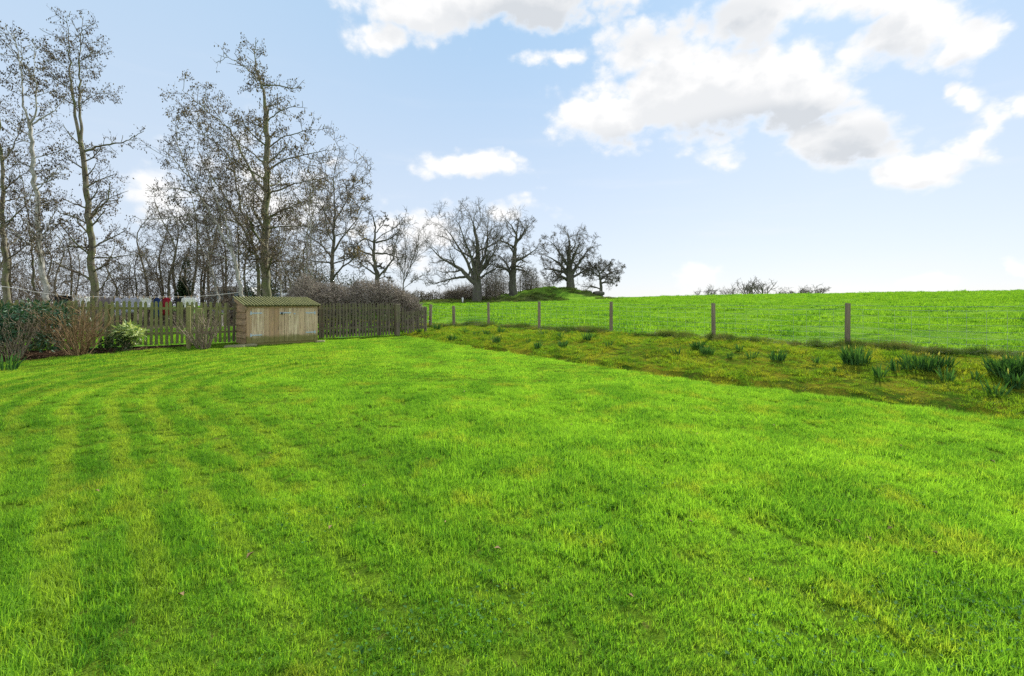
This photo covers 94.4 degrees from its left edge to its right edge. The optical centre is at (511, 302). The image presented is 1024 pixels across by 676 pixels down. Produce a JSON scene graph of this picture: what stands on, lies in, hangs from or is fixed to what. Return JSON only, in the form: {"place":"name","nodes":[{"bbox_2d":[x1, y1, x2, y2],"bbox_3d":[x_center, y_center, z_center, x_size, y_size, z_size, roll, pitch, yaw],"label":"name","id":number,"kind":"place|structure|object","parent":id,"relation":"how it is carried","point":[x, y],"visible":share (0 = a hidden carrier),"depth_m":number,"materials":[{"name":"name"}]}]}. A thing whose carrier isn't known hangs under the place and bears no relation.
{"place":"outdoors","nodes":[
{"label":"outdoors","id":0,"kind":"place"},
{"bbox_2d":[0,305,385,351],"bbox_3d":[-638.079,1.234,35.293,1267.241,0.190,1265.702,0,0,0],"label":"meadow","id":1,"kind":"structure","parent":0,"point":[174,324],"depth_m":26.81,"materials":[{"name":"green plant"}]},
{"bbox_2d":[0,212,29,300],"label":"bare tree","id":2,"kind":"object","parent":1,"relation":"on","point":[10,272],"visible":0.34,"depth_m":29.90,"materials":[{"name":"brown plant"}]},
{"bbox_2d":[0,148,58,299],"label":"alder tree","id":3,"kind":"object","parent":1,"relation":"on","point":[33,269],"visible":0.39,"depth_m":26.96,"materials":[{"name":"brown plant"}]},
{"bbox_2d":[0,43,66,303],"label":"alder tree","id":4,"kind":"object","parent":1,"relation":"on","point":[6,263],"visible":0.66,"depth_m":23.06,"materials":[{"name":"brown plant"}]},
{"bbox_2d":[0,21,84,323],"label":"birch tree","id":5,"kind":"object","parent":1,"relation":"on","point":[39,238],"visible":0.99,"depth_m":21.93,"materials":[{"name":"brown plant"}]},
{"bbox_2d":[25,207,65,288],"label":"bare tree","id":6,"kind":"object","parent":1,"relation":"on","point":[47,257],"visible":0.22,"depth_m":37.68,"materials":[{"name":"brown plant"}]},
{"bbox_2d":[0,277,103,349],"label":"bramble shrub","id":7,"kind":"object","parent":1,"relation":"on","point":[53,311],"visible":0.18,"depth_m":12.41,"materials":[{"name":"brown plant"}]},
{"bbox_2d":[0,286,238,298],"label":"washing line","id":8,"kind":"object","parent":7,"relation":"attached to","point":[191,296],"visible":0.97,"depth_m":13.45,"materials":[{"name":"fabric"}]},
{"bbox_2d":[54,295,70,306],"bbox_3d":[-12.348,0.079,13.034,0.378,0.550,0.064,0,0,-40],"label":"jumper","id":9,"kind":"object","parent":8,"relation":"hanging from","point":[63,298],"visible":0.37,"depth_m":13.04,"materials":[{"name":"black fabric"}]},
{"bbox_2d":[97,297,112,311],"bbox_3d":[-11.698,0.063,13.646,0.361,0.420,0.068,0,0,-43],"label":"shirt","id":10,"kind":"object","parent":8,"relation":"hanging from","point":[109,300],"visible":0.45,"depth_m":13.61,"materials":[{"name":"fabric"}]},
{"bbox_2d":[121,297,138,312],"bbox_3d":[-11.273,0.080,14.021,0.441,0.450,0.074,0,0,-43],"label":"shirt","id":11,"kind":"object","parent":8,"relation":"hanging from","point":[126,300],"visible":0.48,"depth_m":14.04,"materials":[{"name":"white fabric"}]},
{"bbox_2d":[141,298,150,306],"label":"trousers","id":12,"kind":"object","parent":8,"relation":"hanging from","point":[148,300],"visible":0.54,"depth_m":14.28,"materials":[{"name":"white fabric"}]},
{"bbox_2d":[162,297,170,314],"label":"trousers","id":13,"kind":"object","parent":8,"relation":"hanging from","point":[166,299],"visible":0.53,"depth_m":14.59,"materials":[{"name":"red fabric"}]},
{"bbox_2d":[181,297,195,306],"bbox_3d":[-10.232,0.013,14.996,0.416,0.360,0.064,0,0,-43],"label":"vest","id":14,"kind":"object","parent":8,"relation":"hanging from","point":[184,300],"visible":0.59,"depth_m":14.98,"materials":[{"name":"white fabric"}]},
{"bbox_2d":[35,223,80,292],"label":"bare tree","id":15,"kind":"object","parent":1,"relation":"on","point":[61,262],"visible":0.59,"depth_m":30.98,"materials":[{"name":"brown plant"}]},
{"bbox_2d":[48,220,88,298],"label":"bare tree","id":16,"kind":"object","parent":1,"relation":"on","point":[78,254],"visible":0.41,"depth_m":36.09,"materials":[{"name":"brown plant"}]},
{"bbox_2d":[25,5,166,327],"bbox_3d":[-21.526,-6.792,24.061,6.668,16.697,4.042,0,0,23],"label":"alder tree","id":17,"kind":"object","parent":1,"relation":"on","point":[91,245],"visible":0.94,"depth_m":23.95,"materials":[{"name":"brown plant"}]},
{"bbox_2d":[96,225,138,321],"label":"bare tree","id":18,"kind":"object","parent":1,"relation":"on","point":[110,264],"visible":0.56,"depth_m":31.12,"materials":[{"name":"brown plant"}]},
{"bbox_2d":[111,236,155,322],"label":"bare tree","id":19,"kind":"object","parent":1,"relation":"on","point":[129,279],"visible":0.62,"depth_m":29.00,"materials":[{"name":"brown plant"}]},
{"bbox_2d":[112,206,161,310],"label":"bare tree","id":20,"kind":"object","parent":1,"relation":"on","point":[137,241],"visible":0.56,"depth_m":30.82,"materials":[{"name":"brown plant"}]},
{"bbox_2d":[140,211,184,319],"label":"bare tree","id":21,"kind":"object","parent":1,"relation":"on","point":[159,261],"visible":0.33,"depth_m":32.62,"materials":[{"name":"brown plant"}]},
{"bbox_2d":[141,184,189,297],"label":"bare tree","id":22,"kind":"object","parent":1,"relation":"on","point":[170,244],"visible":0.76,"depth_m":29.61,"materials":[{"name":"brown plant"}]},
{"bbox_2d":[0,233,339,324],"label":"thicket","id":23,"kind":"object","parent":1,"relation":"on","point":[20,294],"visible":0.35,"depth_m":28.51,"materials":[{"name":"brown plant"}]},
{"bbox_2d":[154,199,202,310],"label":"bare tree","id":24,"kind":"object","parent":1,"relation":"on","point":[176,244],"visible":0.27,"depth_m":35.28,"materials":[{"name":"brown plant"}]},
{"bbox_2d":[174,255,194,322],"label":"ivy clad tree","id":25,"kind":"object","parent":1,"relation":"on","point":[182,291],"visible":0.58,"depth_m":28.43,"materials":[{"name":"green plant"}]},
{"bbox_2d":[159,186,224,297],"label":"bare tree","id":26,"kind":"object","parent":1,"relation":"on","point":[193,285],"visible":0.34,"depth_m":32.90,"materials":[{"name":"brown plant"}]},
{"bbox_2d":[182,193,226,313],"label":"bare tree","id":27,"kind":"object","parent":1,"relation":"on","point":[204,276],"visible":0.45,"depth_m":30.98,"materials":[{"name":"brown plant"}]},
{"bbox_2d":[176,199,235,324],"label":"birch tree","id":28,"kind":"object","parent":1,"relation":"on","point":[206,258],"visible":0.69,"depth_m":24.95,"materials":[{"name":"brown plant"}]},
{"bbox_2d":[177,183,236,312],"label":"bare tree","id":29,"kind":"object","parent":1,"relation":"on","point":[213,250],"visible":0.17,"depth_m":36.89,"materials":[{"name":"brown plant"}]},
{"bbox_2d":[130,112,284,296],"bbox_3d":[-14.526,-3.794,22.667,7.638,10.674,4.133,0,0,0],"label":"alder tree","id":30,"kind":"object","parent":1,"relation":"on","point":[209,206],"visible":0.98,"depth_m":22.46,"materials":[{"name":"brown plant"}]},
{"bbox_2d":[2,323,428,350],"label":"meadow grass","id":31,"kind":"structure","parent":1,"relation":"on","point":[174,337],"depth_m":17.35,"materials":[{"name":"green plant"}]},
{"bbox_2d":[204,192,241,303],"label":"bare tree","id":32,"kind":"object","parent":1,"relation":"on","point":[224,292],"visible":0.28,"depth_m":35.67,"materials":[{"name":"brown plant"}]},
{"bbox_2d":[165,106,289,296],"bbox_3d":[-15.646,-4.588,25.470,6.661,12.276,5.015,0,0,0],"label":"alder tree","id":33,"kind":"object","parent":1,"relation":"on","point":[257,268],"visible":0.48,"depth_m":25.21,"materials":[{"name":"brown plant"}]},
{"bbox_2d":[196,166,261,291],"bbox_3d":[-14.810,-3.025,26.329,3.586,9.154,4.018,0,0,0],"label":"alder tree","id":34,"kind":"object","parent":1,"relation":"on","point":[241,185],"visible":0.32,"depth_m":25.72,"materials":[{"name":"brown plant"}]},
{"bbox_2d":[208,286,260,318],"bbox_3d":[-21.392,0.007,36.980,3.500,2.518,2.040,0,0,-6],"label":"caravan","id":35,"kind":"object","parent":1,"relation":"on","point":[237,287],"visible":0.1,"depth_m":36.00,"materials":[{"name":"white metal"}]},
{"bbox_2d":[221,195,260,296],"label":"bare tree","id":36,"kind":"object","parent":1,"relation":"on","point":[243,270],"visible":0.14,"depth_m":33.77,"materials":[{"name":"brown plant"}]},
{"bbox_2d":[158,32,341,296],"bbox_3d":[-13.499,-6.052,24.447,10.296,15.203,6.028,0,0,32],"label":"alder tree","id":37,"kind":"object","parent":1,"relation":"on","point":[264,209],"visible":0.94,"depth_m":23.85,"materials":[{"name":"brown plant"}]},
{"bbox_2d":[244,280,281,296],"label":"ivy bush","id":38,"kind":"object","parent":1,"relation":"on","point":[251,292],"visible":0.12,"depth_m":27.54,"materials":[{"name":"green plant"}]},
{"bbox_2d":[241,160,309,296],"bbox_3d":[-12.609,-3.287,26.256,3.871,9.660,3.774,0,0,0],"label":"alder tree","id":39,"kind":"object","parent":1,"relation":"on","point":[283,225],"visible":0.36,"depth_m":25.98,"materials":[{"name":"brown plant"}]},
{"bbox_2d":[255,161,341,293],"bbox_3d":[-10.067,-2.638,22.966,4.136,8.354,3.589,0,0,36],"label":"birch tree","id":40,"kind":"object","parent":1,"relation":"on","point":[306,259],"visible":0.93,"depth_m":22.80,"materials":[{"name":"brown plant"}]},
{"bbox_2d":[0,335,1023,675],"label":"lawn","id":41,"kind":"structure","parent":0,"point":[828,613],"depth_m":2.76,"materials":[{"name":"plant"}]},
{"bbox_2d":[0,352,24,370],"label":"strap leaf plant","id":42,"kind":"object","parent":41,"relation":"on","point":[10,366],"visible":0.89,"depth_m":9.60,"materials":[{"name":"green plant"}]},
{"bbox_2d":[0,302,50,358],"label":"dead stalks","id":43,"kind":"object","parent":41,"relation":"on","point":[23,346],"visible":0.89,"depth_m":10.85,"materials":[{"name":"brown plant"}]},
{"bbox_2d":[0,298,79,355],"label":"rhododendron bush","id":44,"kind":"object","parent":41,"relation":"on","point":[5,308],"visible":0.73,"depth_m":11.28,"materials":[{"name":"green plant"}]},
{"bbox_2d":[12,293,122,355],"bbox_3d":[-10.646,0.565,11.531,1.965,1.588,1.947,0,0,0],"label":"dogwood shrub","id":45,"kind":"object","parent":41,"relation":"on","point":[89,339],"visible":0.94,"depth_m":11.41,"materials":[{"name":"brown plant"}]},
{"bbox_2d":[1,343,191,360],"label":"leaf litter","id":46,"kind":"object","parent":41,"relation":"on","point":[61,352],"visible":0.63,"depth_m":11.82,"materials":[{"name":"brown plant"}]},
{"bbox_2d":[87,332,134,352],"bbox_3d":[-10.471,1.078,12.505,0.917,0.602,1.541,0,0,0],"label":"ground ivy","id":47,"kind":"object","parent":41,"relation":"on","point":[110,344],"visible":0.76,"depth_m":12.41,"materials":[{"name":"green plant"}]},
{"bbox_2d":[107,319,149,350],"bbox_3d":[-10.304,0.910,12.812,1.356,0.928,0.806,0,0,35],"label":"laurel bush","id":48,"kind":"object","parent":41,"relation":"on","point":[133,331],"visible":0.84,"depth_m":12.75,"materials":[{"name":"green plant"}]},
{"bbox_2d":[186,306,190,348],"bbox_3d":[-9.074,0.865,13.300,0.100,1.520,0.100,0,0,-43],"label":"fence post","id":49,"kind":"object","parent":41,"relation":"on","point":[188,326],"visible":0.74,"depth_m":13.26,"materials":[{"name":"brown wood"}]},
{"bbox_2d":[0,299,394,350],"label":"picket fence","id":50,"kind":"object","parent":41,"relation":"on","point":[180,308],"visible":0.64,"depth_m":14.41,"materials":[{"name":"brown wood"}]},
{"bbox_2d":[196,308,201,345],"bbox_3d":[-9.236,0.884,14.000,0.130,1.420,0.130,0,0,-43],"label":"fence post","id":51,"kind":"object","parent":41,"relation":"on","point":[199,310],"visible":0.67,"depth_m":13.97,"materials":[{"name":"wood"}]},
{"bbox_2d":[170,302,232,349],"bbox_3d":[-8.760,0.684,13.334,1.398,1.419,1.807,0,0,-19],"label":"bare shrub","id":52,"kind":"object","parent":41,"relation":"on","point":[203,331],"visible":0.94,"depth_m":13.26,"materials":[{"name":"brown plant"}]},
{"bbox_2d":[224,344,244,347],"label":"stone slab","id":53,"kind":"structure","parent":41,"relation":"on","point":[236,345],"depth_m":13.94,"materials":[{"name":"grey stone"}]},
{"bbox_2d":[233,296,320,344],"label":"garden shed","id":54,"kind":"structure","parent":41,"relation":"on","point":[261,320],"depth_m":15.17,"materials":[{"name":"wood"}]},
{"bbox_2d":[250,308,283,342],"bbox_3d":[-7.669,0.717,14.881,0.989,1.075,0.090,0,0,-44],"label":"door","id":55,"kind":"structure","parent":54,"relation":"in","point":[267,323],"depth_m":14.89,"materials":[{"name":"wood"}]},
{"bbox_2d":[284,308,315,340],"bbox_3d":[-6.973,0.717,15.591,1.012,1.075,0.054,0,0,-44],"label":"door","id":56,"kind":"structure","parent":54,"relation":"in","point":[298,322],"depth_m":15.56,"materials":[{"name":"wood"}]},
{"bbox_2d":[0,334,749,391],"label":"lawn grass","id":57,"kind":"structure","parent":41,"relation":"on","point":[363,350],"depth_m":11.19,"materials":[{"name":"green plant"}]},
{"bbox_2d":[395,304,399,335],"bbox_3d":[-4.597,0.844,19.000,0.170,1.570,0.170,0,0,-43],"label":"fence post","id":58,"kind":"object","parent":41,"relation":"on","point":[397,319],"visible":0.81,"depth_m":18.93,"materials":[{"name":"brown wood"}]},
{"bbox_2d":[0,0,1023,305],"label":"sky","id":59,"kind":"structure","parent":0,"point":[848,146],"materials":[{"name":"blue"}]},
{"bbox_2d":[161,286,1023,352],"bbox_3d":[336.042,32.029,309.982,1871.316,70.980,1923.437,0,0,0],"label":"field","id":60,"kind":"structure","parent":0,"point":[561,292],"depth_m":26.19,"materials":[{"name":"green plant"}]},
{"bbox_2d":[308,245,328,285],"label":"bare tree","id":61,"kind":"object","parent":60,"relation":"on","point":[320,271],"visible":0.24,"depth_m":40.35,"materials":[{"name":"brown plant"}]},
{"bbox_2d":[270,122,380,312],"bbox_3d":[-14.919,-5.856,37.223,8.932,14.605,10.622,0,0,-18],"label":"oak tree","id":62,"kind":"object","parent":60,"relation":"on","point":[353,254],"visible":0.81,"depth_m":37.62,"materials":[{"name":"brown plant"}]},
{"bbox_2d":[316,266,372,299],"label":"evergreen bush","id":63,"kind":"object","parent":60,"relation":"on","point":[345,279],"visible":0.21,"depth_m":47.79,"materials":[{"name":"brown plant"}]},
{"bbox_2d":[340,205,418,302],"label":"oak tree","id":64,"kind":"object","parent":60,"relation":"on","point":[377,274],"visible":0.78,"depth_m":44.89,"materials":[{"name":"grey plant"}]},
{"bbox_2d":[382,208,430,290],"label":"young ash tree","id":65,"kind":"object","parent":60,"relation":"on","point":[414,251],"visible":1,"depth_m":35.99,"materials":[{"name":"brown plant"}]},
{"bbox_2d":[398,288,455,301],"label":"hedgerow","id":66,"kind":"object","parent":60,"relation":"on","point":[429,296],"visible":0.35,"depth_m":91.69,"materials":[{"name":"brown plant"}]},
{"bbox_2d":[442,284,472,299],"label":"scrub bush","id":67,"kind":"object","parent":60,"relation":"on","point":[448,290],"visible":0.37,"depth_m":91.89,"materials":[{"name":"grey plant"}]},
{"bbox_2d":[409,197,512,300],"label":"oak tree","id":68,"kind":"object","parent":60,"relation":"on","point":[478,268],"visible":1,"depth_m":87.53,"materials":[{"name":"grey plant"}]},
{"bbox_2d":[448,281,484,299],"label":"scrub bush","id":69,"kind":"object","parent":60,"relation":"on","point":[467,291],"visible":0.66,"depth_m":90.32,"materials":[{"name":"grey plant"}]},
{"bbox_2d":[472,267,506,299],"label":"scrub bush","id":70,"kind":"object","parent":60,"relation":"on","point":[488,293],"visible":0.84,"depth_m":89.45,"materials":[{"name":"grey plant"}]},
{"bbox_2d":[484,263,516,294],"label":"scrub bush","id":71,"kind":"object","parent":60,"relation":"on","point":[504,283],"visible":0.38,"depth_m":96.20,"materials":[{"name":"grey plant"}]},
{"bbox_2d":[484,206,545,295],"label":"oak tree","id":72,"kind":"object","parent":60,"relation":"on","point":[513,291],"visible":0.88,"depth_m":92.55,"materials":[{"name":"grey plant"}]},
{"bbox_2d":[421,286,618,302],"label":"mound grass","id":73,"kind":"structure","parent":60,"relation":"on","point":[551,298],"depth_m":86.89,"materials":[{"name":"green plant"}]},
{"bbox_2d":[516,266,543,290],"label":"scrub bush","id":74,"kind":"object","parent":60,"relation":"on","point":[527,285],"visible":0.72,"depth_m":98.32,"materials":[{"name":"grey plant"}]},
{"bbox_2d":[537,222,601,287],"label":"oak tree","id":75,"kind":"object","parent":60,"relation":"on","point":[568,271],"visible":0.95,"depth_m":95.53,"materials":[{"name":"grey plant"}]},
{"bbox_2d":[576,252,625,295],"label":"oak tree","id":76,"kind":"object","parent":60,"relation":"on","point":[605,276],"visible":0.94,"depth_m":96.88,"materials":[{"name":"grey plant"}]},
{"bbox_2d":[734,277,759,293],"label":"thorn tree","id":77,"kind":"object","parent":60,"relation":"on","point":[746,287],"visible":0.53,"depth_m":164.68,"materials":[{"name":"grey plant"}]},
{"bbox_2d":[742,280,761,293],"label":"thorn tree","id":78,"kind":"object","parent":60,"relation":"on","point":[751,289],"visible":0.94,"depth_m":153.41,"materials":[{"name":"grey plant"}]},
{"bbox_2d":[746,279,776,293],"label":"thorn tree","id":79,"kind":"object","parent":60,"relation":"on","point":[761,289],"visible":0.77,"depth_m":158.65,"materials":[{"name":"grey plant"}]},
{"bbox_2d":[802,283,829,293],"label":"thorn tree","id":80,"kind":"object","parent":60,"relation":"on","point":[820,291],"visible":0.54,"depth_m":156.78,"materials":[{"name":"grey plant"}]},
{"bbox_2d":[328,318,1023,420],"bbox_3d":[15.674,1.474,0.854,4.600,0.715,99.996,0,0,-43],"label":"grass bank","id":81,"kind":"structure","parent":0,"point":[947,401],"depth_m":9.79,"materials":[{"name":"green plant"}]},
{"bbox_2d":[254,209,287,292],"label":"bare tree","id":82,"kind":"object","parent":81,"relation":"on","point":[274,263],"visible":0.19,"depth_m":35.18,"materials":[{"name":"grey plant"}]},
{"bbox_2d":[270,219,304,290],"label":"bare tree","id":83,"kind":"object","parent":81,"relation":"on","point":[285,258],"visible":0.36,"depth_m":33.10,"materials":[{"name":"brown plant"}]},
{"bbox_2d":[287,219,323,284],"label":"bare tree","id":84,"kind":"object","parent":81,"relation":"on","point":[304,254],"visible":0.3,"depth_m":37.05,"materials":[{"name":"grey plant"}]},
{"bbox_2d":[282,272,429,333],"bbox_3d":[-6.538,0.120,20.221,6.324,2.793,2.067,0,0,-42],"label":"hedge","id":85,"kind":"object","parent":81,"relation":"on","point":[387,293],"visible":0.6,"depth_m":19.85,"materials":[{"name":"brown plant"}]},
{"bbox_2d":[400,307,426,332],"bbox_3d":[-4.050,0.805,19.663,0.153,1.250,1.272,0,0,43],"label":"picket fence","id":86,"kind":"object","parent":81,"relation":"on","point":[416,312],"visible":0.97,"depth_m":19.61,"materials":[{"name":"brown wood"}]},
{"bbox_2d":[581,331,592,340],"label":"daffodil clump","id":87,"kind":"object","parent":81,"relation":"on","point":[588,337],"visible":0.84,"depth_m":15.73,"materials":[{"name":"green plant"}]},
{"bbox_2d":[688,340,706,349],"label":"daffodil clump","id":88,"kind":"object","parent":81,"relation":"on","point":[697,345],"visible":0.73,"depth_m":12.93,"materials":[{"name":"green plant"}]},
{"bbox_2d":[699,345,714,354],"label":"daffodil clump","id":89,"kind":"object","parent":81,"relation":"on","point":[703,349],"visible":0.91,"depth_m":12.32,"materials":[{"name":"green plant"}]},
{"bbox_2d":[427,318,1023,357],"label":"tussock grass","id":90,"kind":"structure","parent":81,"relation":"on","point":[895,345],"depth_m":12.67,"materials":[{"name":"green plant"}]},
{"bbox_2d":[429,302,1023,351],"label":"wire fence","id":91,"kind":"object","parent":81,"relation":"on","point":[847,320],"visible":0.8,"depth_m":14.48,"materials":[{"name":"grey metal"}]},
{"bbox_2d":[767,349,787,360],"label":"daffodil clump","id":92,"kind":"object","parent":81,"relation":"on","point":[779,356],"visible":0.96,"depth_m":11.08,"materials":[{"name":"green plant"}]},
{"bbox_2d":[836,344,873,365],"bbox_3d":[7.401,1.112,10.223,0.825,0.428,0.717,0,0,-38],"label":"daffodil clump","id":93,"kind":"object","parent":81,"relation":"on","point":[853,357],"visible":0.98,"depth_m":10.10,"materials":[{"name":"green plant"}]},
{"bbox_2d":[871,365,890,378],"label":"daffodil clump","id":94,"kind":"object","parent":81,"relation":"on","point":[878,372],"visible":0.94,"depth_m":9.22,"materials":[{"name":"green plant"}]},
{"bbox_2d":[886,358,904,370],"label":"daffodil clump","id":95,"kind":"object","parent":81,"relation":"on","point":[892,366],"visible":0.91,"depth_m":9.44,"materials":[{"name":"green plant"}]},
{"bbox_2d":[895,351,945,371],"bbox_3d":[8.043,1.153,9.347,0.868,0.383,0.755,0,0,33],"label":"daffodil clump","id":96,"kind":"object","parent":81,"relation":"on","point":[926,365],"visible":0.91,"depth_m":9.23,"materials":[{"name":"green plant"}]},
{"bbox_2d":[927,352,959,368],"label":"daffodil clump","id":97,"kind":"object","parent":81,"relation":"on","point":[951,362],"visible":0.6,"depth_m":9.15,"materials":[{"name":"green plant"}]},
{"bbox_2d":[934,366,957,382],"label":"daffodil clump","id":98,"kind":"object","parent":81,"relation":"on","point":[950,375],"visible":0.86,"depth_m":8.59,"materials":[{"name":"green plant"}]},
{"bbox_2d":[970,370,987,379],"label":"daffodil clump","id":99,"kind":"object","parent":81,"relation":"on","point":[976,373],"visible":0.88,"depth_m":8.56,"materials":[{"name":"green plant"}]},
{"bbox_2d":[979,378,1016,396],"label":"daffodil clump","id":100,"kind":"object","parent":81,"relation":"on","point":[995,392],"visible":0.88,"depth_m":7.77,"materials":[{"name":"green plant"}]},
{"bbox_2d":[977,353,1023,377],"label":"daffodil clump","id":101,"kind":"object","parent":81,"relation":"on","point":[996,367],"visible":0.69,"depth_m":8.49,"materials":[{"name":"green plant"}]},
{"bbox_2d":[986,351,1023,377],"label":"daffodil clump","id":102,"kind":"object","parent":81,"relation":"on","point":[1021,371],"visible":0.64,"depth_m":8.30,"materials":[{"name":"green plant"}]},
{"bbox_2d":[1000,369,1023,389],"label":"daffodil clump","id":103,"kind":"object","parent":81,"relation":"on","point":[1007,379],"visible":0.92,"depth_m":8.00,"materials":[{"name":"green plant"}]},
{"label":"meadow edge","id":104,"kind":"structure","parent":0,"visible":0},
{"bbox_2d":[259,259,330,293],"bbox_3d":[-18.739,-1.096,40.364,7.213,5.444,4.573,0,0,0],"label":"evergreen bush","id":105,"kind":"object","parent":104,"relation":"on","point":[291,281],"visible":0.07,"depth_m":39.73,"materials":[{"name":"green plant"}]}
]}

